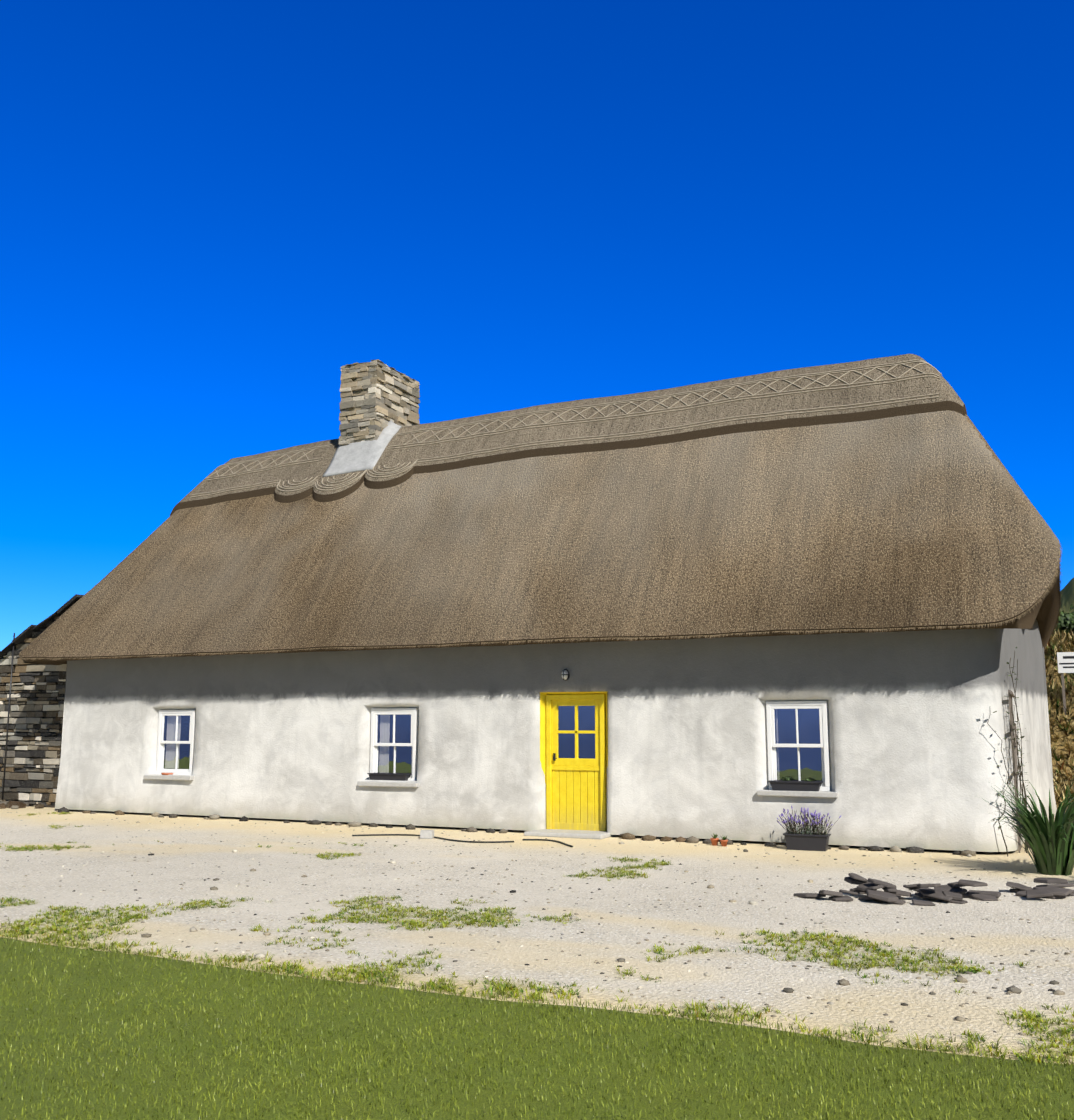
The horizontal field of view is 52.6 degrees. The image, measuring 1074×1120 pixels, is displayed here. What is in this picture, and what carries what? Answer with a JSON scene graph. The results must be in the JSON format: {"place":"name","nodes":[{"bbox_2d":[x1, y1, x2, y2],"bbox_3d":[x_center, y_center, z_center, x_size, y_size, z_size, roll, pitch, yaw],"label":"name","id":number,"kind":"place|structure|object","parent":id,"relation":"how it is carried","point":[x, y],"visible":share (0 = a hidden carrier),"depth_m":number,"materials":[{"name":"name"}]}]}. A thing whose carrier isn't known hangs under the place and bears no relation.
{"place":"outdoors","nodes":[
{"label":"outdoors","id":0,"kind":"place"},
{"bbox_2d":[0,806,1073,1064],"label":"gravel yard","id":1,"kind":"structure","parent":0,"point":[1006,936],"depth_m":8.64,"materials":[{"name":"beige gravel"}]},
{"bbox_2d":[0,594,83,808],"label":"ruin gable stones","id":2,"kind":"object","parent":1,"relation":"on","point":[32,696],"visible":0.54,"depth_m":20.18,"materials":[{"name":"grey stone"}]},
{"bbox_2d":[352,830,572,846],"bbox_3d":[-0.909,3.588,14.165,3.215,0.102,0.632,-4,-10,25],"label":"garden hose","id":3,"kind":"object","parent":1,"relation":"on","point":[426,834],"visible":0.96,"depth_m":14.25,"materials":[{"name":"black"}]},
{"bbox_2d":[0,812,1073,1064],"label":"grass patches","id":4,"kind":"object","parent":1,"relation":"on","point":[498,986],"depth_m":7.17,"materials":[{"name":"green plant"}]},
{"bbox_2d":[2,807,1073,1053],"bbox_3d":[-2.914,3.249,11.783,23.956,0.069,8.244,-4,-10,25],"label":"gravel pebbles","id":5,"kind":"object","parent":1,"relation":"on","point":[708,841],"visible":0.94,"depth_m":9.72,"materials":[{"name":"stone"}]},
{"bbox_2d":[55,619,1056,851],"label":"cottage walls","id":6,"kind":"structure","parent":1,"relation":"on","point":[915,754],"depth_m":15.05,"materials":[{"name":"white paint"}]},
{"bbox_2d":[144,710,195,780],"bbox_3d":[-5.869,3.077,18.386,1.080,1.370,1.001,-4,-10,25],"label":"window frame","id":7,"kind":"object","parent":6,"relation":"attached to","point":[175,742],"visible":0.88,"depth_m":18.14,"materials":[{"name":"white paint"}]},
{"bbox_2d":[163,716,189,768],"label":"room window","id":8,"kind":"structure","parent":7,"relation":"in","point":[184,755],"depth_m":18.15,"materials":[{"name":"blue"}]},
{"bbox_2d":[357,708,418,786],"bbox_3d":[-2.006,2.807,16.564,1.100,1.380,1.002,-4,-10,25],"label":"window frame","id":9,"kind":"object","parent":6,"relation":"attached to","point":[394,741],"visible":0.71,"depth_m":16.32,"materials":[{"name":"white paint"}]},
{"bbox_2d":[377,715,411,773],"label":"room window","id":10,"kind":"structure","parent":9,"relation":"in","point":[402,722],"depth_m":16.33,"materials":[{"name":"blue"}]},
{"bbox_2d":[367,773,411,780],"bbox_3d":[-2.194,3.233,16.171,0.686,0.118,0.160,-4,-10,25],"label":"window box","id":11,"kind":"object","parent":6,"relation":"on","point":[392,776],"visible":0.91,"depth_m":16.11,"materials":[{"name":"plastic"}]},
{"bbox_2d":[19,410,1062,664],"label":"thatch roof","id":12,"kind":"structure","parent":6,"relation":"on","point":[923,522],"depth_m":15.81,"materials":[{"name":"brown wicker"}]},
{"bbox_2d":[322,359,419,476],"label":"chimney stones","id":13,"kind":"object","parent":12,"relation":"on","point":[379,405],"visible":0.69,"depth_m":20.44,"materials":[{"name":"beige stone"}]},
{"bbox_2d":[190,360,941,497],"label":"ridge liggers","id":14,"kind":"object","parent":12,"relation":"on","point":[801,376],"visible":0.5,"depth_m":18.17,"materials":[{"name":"brown wood"}]},
{"bbox_2d":[170,354,966,515],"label":"roof ridge","id":15,"kind":"structure","parent":12,"relation":"on","point":[949,398],"depth_m":17.99,"materials":[{"name":"brown wicker"}]},
{"bbox_2d":[561,669,568,680],"bbox_3d":[0.382,1.593,15.092,0.112,0.162,0.097,-4,-10,25],"label":"wall lamp","id":16,"kind":"object","parent":6,"relation":"attached to","point":[565,674],"visible":1,"depth_m":15.07,"materials":[{"name":"white glass"}]},
{"bbox_2d":[540,691,607,830],"bbox_3d":[0.532,2.773,14.995,1.026,1.899,0.147,-4,-10,25],"label":"door","id":17,"kind":"structure","parent":6,"relation":"in","point":[576,792],"depth_m":15.01,"materials":[{"name":"yellow wood"}]},
{"bbox_2d":[558,706,594,758],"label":"window pane","id":18,"kind":"structure","parent":17,"relation":"in","point":[565,747],"depth_m":15.20,"materials":[{"name":"blue glass"}]},
{"bbox_2d":[768,780,822,790],"bbox_3d":[3.240,2.826,13.613,0.653,0.118,0.160,-4,-10,25],"label":"window box","id":19,"kind":"object","parent":6,"relation":"on","point":[789,785],"visible":0.96,"depth_m":13.55,"materials":[{"name":"plastic"}]},
{"bbox_2d":[781,776,811,781],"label":"seedling plants","id":20,"kind":"object","parent":19,"relation":"in","point":[788,779],"visible":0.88,"depth_m":13.64,"materials":[{"name":"green plant"}]},
{"bbox_2d":[757,701,837,797],"bbox_3d":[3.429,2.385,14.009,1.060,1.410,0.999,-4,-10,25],"label":"window frame","id":21,"kind":"object","parent":6,"relation":"attached to","point":[798,740],"visible":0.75,"depth_m":13.77,"materials":[{"name":"white paint"}]},
{"bbox_2d":[774,705,830,786],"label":"room window","id":22,"kind":"structure","parent":21,"relation":"in","point":[808,719],"depth_m":13.80,"materials":[{"name":"blue"}]},
{"bbox_2d":[987,647,1032,855],"bbox_3d":[5.722,2.240,13.049,0.340,2.459,1.327,-7,-11,37],"label":"climbing plant","id":23,"kind":"object","parent":6,"relation":"attached to","point":[1015,750],"visible":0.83,"depth_m":12.98,"materials":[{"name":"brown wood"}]},
{"bbox_2d":[524,829,616,838],"bbox_3d":[0.458,3.698,14.700,1.136,0.071,0.609,-4,-10,25],"label":"doorstep stone","id":24,"kind":"object","parent":1,"relation":"on","point":[581,834],"visible":0.81,"depth_m":14.50,"materials":[{"name":"beige stone"}]},
{"bbox_2d":[710,832,718,845],"bbox_3d":[2.207,3.461,13.510,0.108,0.163,0.105,-4,-10,25],"label":"terracotta pot","id":25,"kind":"object","parent":1,"relation":"on","point":[714,840],"visible":1,"depth_m":13.48,"materials":[{"name":"orange ceramic"}]},
{"bbox_2d":[720,835,727,845],"bbox_3d":[2.311,3.455,13.422,0.100,0.148,0.104,-4,-10,25],"label":"terracotta pot","id":26,"kind":"object","parent":1,"relation":"on","point":[724,841],"visible":1,"depth_m":13.39,"materials":[{"name":"orange ceramic"}]},
{"bbox_2d":[777,805,840,850],"bbox_3d":[3.257,3.217,13.065,0.718,0.510,0.442,-4,-10,25],"label":"lavender planter","id":27,"kind":"object","parent":1,"relation":"on","point":[804,837],"visible":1,"depth_m":13.00,"materials":[{"name":"plastic"}]},
{"bbox_2d":[793,873,1073,905],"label":"slate pile","id":28,"kind":"object","parent":1,"relation":"on","point":[954,892],"visible":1,"depth_m":9.33,"materials":[{"name":"grey stone"}]},
{"bbox_2d":[969,780,1073,875],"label":"strap leaf plant","id":29,"kind":"object","parent":1,"relation":"on","point":[1050,841],"visible":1,"depth_m":10.82,"materials":[{"name":"green plant"}]},
{"bbox_2d":[0,931,1073,1119],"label":"lawn","id":30,"kind":"structure","parent":0,"point":[501,1102],"depth_m":4.74,"materials":[{"name":"green plant"}]},
{"bbox_2d":[0,0,1073,650],"label":"sky","id":31,"kind":"structure","parent":0,"point":[211,211],"materials":[{"name":"blue"}]},
{"bbox_2d":[1044,578,1073,811],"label":"hill terrain","id":32,"kind":"structure","parent":0,"point":[1067,596],"depth_m":20.98,"materials":[{"name":"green plant"}]},
{"bbox_2d":[1044,628,1073,805],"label":"hedge leaves","id":33,"kind":"object","parent":32,"relation":"on","point":[1062,788],"visible":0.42,"depth_m":21.01,"materials":[{"name":"brown plant"}]},
{"bbox_2d":[1053,610,1073,635],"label":"bush","id":34,"kind":"object","parent":32,"relation":"on","point":[1066,621],"visible":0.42,"depth_m":24.04,"materials":[{"name":"green plant"}]},
{"bbox_2d":[1057,652,1073,714],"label":"notice board","id":35,"kind":"object","parent":32,"relation":"on","point":[1065,660],"visible":0.85,"depth_m":21.03,"materials":[{"name":"white wood"}]}
]}

